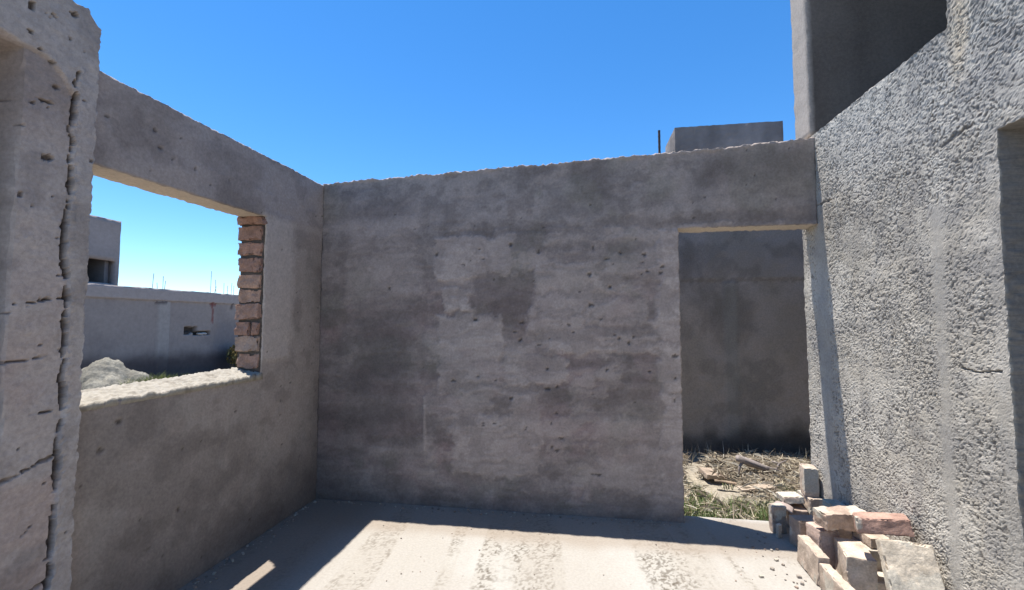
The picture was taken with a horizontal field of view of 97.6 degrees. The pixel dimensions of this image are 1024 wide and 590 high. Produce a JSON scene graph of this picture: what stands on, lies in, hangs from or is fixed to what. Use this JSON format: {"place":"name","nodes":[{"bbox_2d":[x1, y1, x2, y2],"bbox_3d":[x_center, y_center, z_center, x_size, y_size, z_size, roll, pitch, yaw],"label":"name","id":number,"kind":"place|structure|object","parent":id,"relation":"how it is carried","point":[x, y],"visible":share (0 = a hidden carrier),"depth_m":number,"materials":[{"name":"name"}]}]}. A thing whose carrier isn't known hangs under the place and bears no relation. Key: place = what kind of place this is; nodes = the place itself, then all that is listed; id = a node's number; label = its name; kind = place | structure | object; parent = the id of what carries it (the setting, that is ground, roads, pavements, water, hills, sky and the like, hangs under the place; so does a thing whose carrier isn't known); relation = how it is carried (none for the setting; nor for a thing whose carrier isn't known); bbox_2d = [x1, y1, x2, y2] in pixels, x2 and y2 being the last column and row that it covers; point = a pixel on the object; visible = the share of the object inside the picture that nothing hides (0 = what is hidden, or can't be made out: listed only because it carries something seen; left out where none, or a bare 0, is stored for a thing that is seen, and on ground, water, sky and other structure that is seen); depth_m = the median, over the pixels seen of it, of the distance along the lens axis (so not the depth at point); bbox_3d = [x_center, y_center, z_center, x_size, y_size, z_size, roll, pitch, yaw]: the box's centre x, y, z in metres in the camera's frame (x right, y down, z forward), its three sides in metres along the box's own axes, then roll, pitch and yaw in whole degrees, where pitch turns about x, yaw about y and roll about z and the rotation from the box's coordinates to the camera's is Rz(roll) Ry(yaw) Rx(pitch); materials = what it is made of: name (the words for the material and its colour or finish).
{"place":"outdoors","nodes":[
{"label":"outdoors","id":0,"kind":"place"},
{"bbox_2d":[87,215,120,285],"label":"distant house","id":1,"kind":"structure","parent":0,"point":[104,250],"depth_m":13.53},
{"bbox_2d":[73,0,795,294],"label":"sky","id":2,"kind":"structure","parent":0,"point":[329,91],"materials":[{"name":"blue"}]},
{"bbox_2d":[179,499,821,589],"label":"floor","id":3,"kind":"structure","parent":0,"point":[321,544],"depth_m":3.09,"materials":[{"name":"beige concrete"}]},
{"bbox_2d":[184,500,806,589],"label":"mortar crumbs","id":4,"kind":"object","parent":3,"relation":"on","point":[776,559],"visible":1,"depth_m":3.25,"materials":[{"name":"concrete"}]},
{"bbox_2d":[768,503,787,533],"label":"brick","id":5,"kind":"object","parent":3,"relation":"on","point":[777,512],"visible":0.91,"depth_m":3.40,"materials":[{"name":"ceramic"}]},
{"bbox_2d":[775,523,781,537],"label":"brick","id":6,"kind":"object","parent":3,"relation":"on","point":[778,526],"visible":1,"depth_m":3.32,"materials":[{"name":"ceramic"}]},
{"bbox_2d":[779,499,807,525],"bbox_3d":[2.258,1.751,3.598,0.147,0.135,0.228,-1,-4,15],"label":"brick","id":7,"kind":"object","parent":3,"relation":"on","point":[799,509],"visible":0.26,"depth_m":3.51,"materials":[{"name":"ceramic"}]},
{"bbox_2d":[768,501,793,514],"bbox_3d":[2.112,1.671,3.523,0.162,0.067,0.199,-23,-21,30],"label":"roof tile","id":8,"kind":"object","parent":7,"relation":"on","point":[789,508],"visible":0.44,"depth_m":3.49,"materials":[{"name":"ceramic"}]},
{"bbox_2d":[776,491,804,503],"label":"brick","id":9,"kind":"object","parent":7,"relation":"on","point":[789,497],"visible":1,"depth_m":3.56,"materials":[{"name":"ceramic"}]},
{"bbox_2d":[789,515,813,548],"bbox_3d":[2.093,1.694,3.202,0.167,0.206,0.128,0,-3,-3],"label":"brick","id":10,"kind":"object","parent":3,"relation":"on","point":[797,523],"visible":0.48,"depth_m":3.19,"materials":[{"name":"ceramic"}]},
{"bbox_2d":[798,490,822,515],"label":"brick","id":11,"kind":"object","parent":3,"relation":"on","point":[809,504],"visible":0.35,"depth_m":3.51,"materials":[{"name":"ceramic"}]},
{"bbox_2d":[799,463,818,497],"bbox_3d":[2.381,1.483,3.595,0.109,0.226,0.127,-1,-4,17],"label":"brick","id":12,"kind":"object","parent":11,"relation":"on","point":[809,480],"visible":1,"depth_m":3.54,"materials":[{"name":"ceramic"}]},
{"bbox_2d":[797,535,829,585],"bbox_3d":[1.913,1.683,2.854,0.071,0.180,0.304,2,-3,12],"label":"brick","id":13,"kind":"object","parent":3,"relation":"on","point":[811,555],"visible":0.84,"depth_m":2.83,"materials":[{"name":"ceramic"}]},
{"bbox_2d":[806,522,839,569],"bbox_3d":[2.055,1.655,2.965,0.136,0.250,0.148,0,-3,1],"label":"brick","id":14,"kind":"object","parent":3,"relation":"on","point":[822,538],"visible":0.38,"depth_m":2.90,"materials":[{"name":"ceramic"}]},
{"bbox_2d":[819,563,854,589],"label":"brick","id":15,"kind":"object","parent":3,"relation":"on","point":[831,578],"visible":1,"depth_m":2.58,"materials":[{"name":"ceramic"}]},
{"bbox_2d":[837,530,851,538],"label":"brick","id":16,"kind":"object","parent":3,"relation":"on","point":[845,534],"visible":0.12,"depth_m":3.12,"materials":[{"name":"brick"}]},
{"bbox_2d":[822,499,845,506],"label":"brick","id":17,"kind":"object","parent":16,"relation":"on","point":[830,502],"visible":0.48,"depth_m":3.23,"materials":[{"name":"ceramic"}]},
{"bbox_2d":[834,537,877,589],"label":"brick","id":18,"kind":"object","parent":3,"relation":"on","point":[855,565],"visible":0.91,"depth_m":2.61,"materials":[{"name":"ceramic"}]},
{"bbox_2d":[852,511,914,536],"bbox_3d":[2.136,1.322,2.593,0.261,0.093,0.139,-11,-12,28],"label":"brick","id":19,"kind":"object","parent":18,"relation":"on","point":[894,524],"visible":1,"depth_m":2.56,"materials":[{"name":"brick"}]},
{"bbox_2d":[852,536,882,571],"bbox_3d":[2.236,1.658,2.786,0.136,0.226,0.195,-1,-3,13],"label":"brick","id":20,"kind":"object","parent":3,"relation":"on","point":[874,553],"visible":0.1,"depth_m":2.70,"materials":[{"name":"ceramic"}]},
{"bbox_2d":[853,531,889,548],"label":"brick","id":21,"kind":"object","parent":20,"relation":"on","point":[868,540],"visible":0.55,"depth_m":2.76,"materials":[{"name":"brick"}]},
{"bbox_2d":[813,505,865,531],"bbox_3d":[2.123,1.439,2.897,0.283,0.114,0.145,-3,-1,2],"label":"brick","id":22,"kind":"object","parent":21,"relation":"on","point":[837,517],"visible":0.81,"depth_m":2.85,"materials":[{"name":"brick"}]},
{"bbox_2d":[877,572,886,589],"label":"brick","id":23,"kind":"object","parent":3,"relation":"on","point":[881,583],"visible":0.18,"depth_m":2.57,"materials":[{"name":"ceramic"}]},
{"bbox_2d":[875,539,944,589],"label":"leaning slab","id":24,"kind":"object","parent":3,"relation":"on","point":[905,565],"depth_m":2.32,"materials":[{"name":"concrete"}]},
{"bbox_2d":[658,121,782,152],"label":"neighbour house","id":25,"kind":"structure","parent":0,"point":[689,139],"depth_m":8.67,"materials":[{"name":"concrete"}]},
{"bbox_2d":[684,478,797,520],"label":"grass","id":26,"kind":"structure","parent":0,"point":[760,514],"depth_m":3.94,"materials":[{"name":"green plant"}]},
{"bbox_2d":[683,451,803,520],"bbox_3d":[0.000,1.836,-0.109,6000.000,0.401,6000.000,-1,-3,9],"label":"ground","id":27,"kind":"structure","parent":0,"point":[714,486],"depth_m":4.70,"materials":[{"name":"soil"}]},
{"bbox_2d":[0,0,101,589],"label":"wall pier","id":28,"kind":"structure","parent":27,"relation":"on","point":[49,67],"depth_m":1.98,"materials":[{"name":"concrete"}]},
{"bbox_2d":[80,357,151,389],"bbox_3d":[-9.054,1.891,9.974,2.800,1.000,3.375,-1,-3,9],"label":"sand heap","id":29,"kind":"object","parent":27,"relation":"on","point":[105,372],"visible":0.17,"depth_m":9.69,"materials":[{"name":"sand"}]},
{"bbox_2d":[111,370,187,384],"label":"yard grass","id":30,"kind":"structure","parent":27,"relation":"on","point":[155,376],"depth_m":10.20,"materials":[{"name":"plant"}]},
{"bbox_2d":[80,271,238,377],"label":"boundary wall","id":31,"kind":"structure","parent":27,"relation":"on","point":[154,331],"depth_m":12.85,"materials":[{"name":"concrete"}]},
{"bbox_2d":[70,71,323,589],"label":"window wall","id":32,"kind":"structure","parent":27,"relation":"on","point":[182,481],"depth_m":2.91,"materials":[{"name":"concrete"}]},
{"bbox_2d":[225,345,237,366],"bbox_3d":[-9.307,2.106,15.256,0.742,1.003,0.842,-1,-3,9],"label":"shrub","id":33,"kind":"object","parent":27,"relation":"on","point":[233,353],"visible":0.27,"depth_m":15.01,"materials":[{"name":"green plant"}]},
{"bbox_2d":[316,137,817,522],"bbox_3d":[0.334,0.360,3.913,4.264,3.201,0.217,-1,-3,9],"label":"doorway wall","id":34,"kind":"structure","parent":27,"relation":"on","point":[503,339],"depth_m":3.85,"materials":[{"name":"grey concrete"}]},
{"bbox_2d":[678,229,810,455],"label":"yard wall","id":35,"kind":"structure","parent":27,"relation":"on","point":[744,361],"depth_m":5.71,"materials":[{"name":"grey concrete"}]},
{"bbox_2d":[683,448,810,519],"bbox_3d":[2.656,1.843,4.599,2.948,0.244,2.040,-1,-3,9],"label":"dry straw","id":36,"kind":"object","parent":27,"relation":"on","point":[791,481],"visible":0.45,"depth_m":4.66,"materials":[{"name":"beige plant"}]},
{"bbox_2d":[698,467,726,479],"bbox_3d":[2.140,1.907,4.783,0.244,0.058,0.164,9,7,-11],"label":"flat stone","id":37,"kind":"object","parent":36,"relation":"on","point":[707,473],"visible":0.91,"depth_m":4.72,"materials":[{"name":"stone"}]},
{"bbox_2d":[714,479,736,484],"bbox_3d":[2.160,1.893,4.536,0.205,0.026,0.062,3,-7,21],"label":"wood scrap","id":38,"kind":"object","parent":36,"relation":"on","point":[727,482],"visible":1,"depth_m":4.52,"materials":[{"name":"wood"}]},
{"bbox_2d":[736,484,774,491],"bbox_3d":[2.381,1.879,4.383,0.341,0.024,0.105,-3,1,-5],"label":"wood scrap","id":39,"kind":"object","parent":36,"relation":"on","point":[742,489],"visible":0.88,"depth_m":4.36,"materials":[{"name":"wood"}]},
{"bbox_2d":[735,455,792,475],"bbox_3d":[2.667,1.807,4.757,0.632,0.246,0.126,0,-3,-5],"label":"dead branch","id":40,"kind":"object","parent":36,"relation":"on","point":[742,460],"visible":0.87,"depth_m":4.71,"materials":[{"name":"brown wood"}]},
{"bbox_2d":[683,442,810,466],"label":"dry weeds","id":41,"kind":"object","parent":27,"relation":"on","point":[731,452],"visible":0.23,"depth_m":5.38,"materials":[{"name":"plant"}]},
{"bbox_2d":[802,0,1023,589],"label":"stucco wall","id":42,"kind":"structure","parent":27,"relation":"on","point":[913,247],"depth_m":2.39,"materials":[{"name":"grey concrete"}]},
{"bbox_3d":[4.026,0.360,0.955,3.551,2.839,5.174,-1,-3,9],"label":"inner room","id":43,"kind":"object","parent":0,"visible":0},
{"bbox_2d":[790,0,947,138],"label":"storey","id":44,"kind":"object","parent":43,"relation":"on","point":[847,53],"visible":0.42,"depth_m":3.64,"materials":[{"name":"grey concrete"}]}
]}

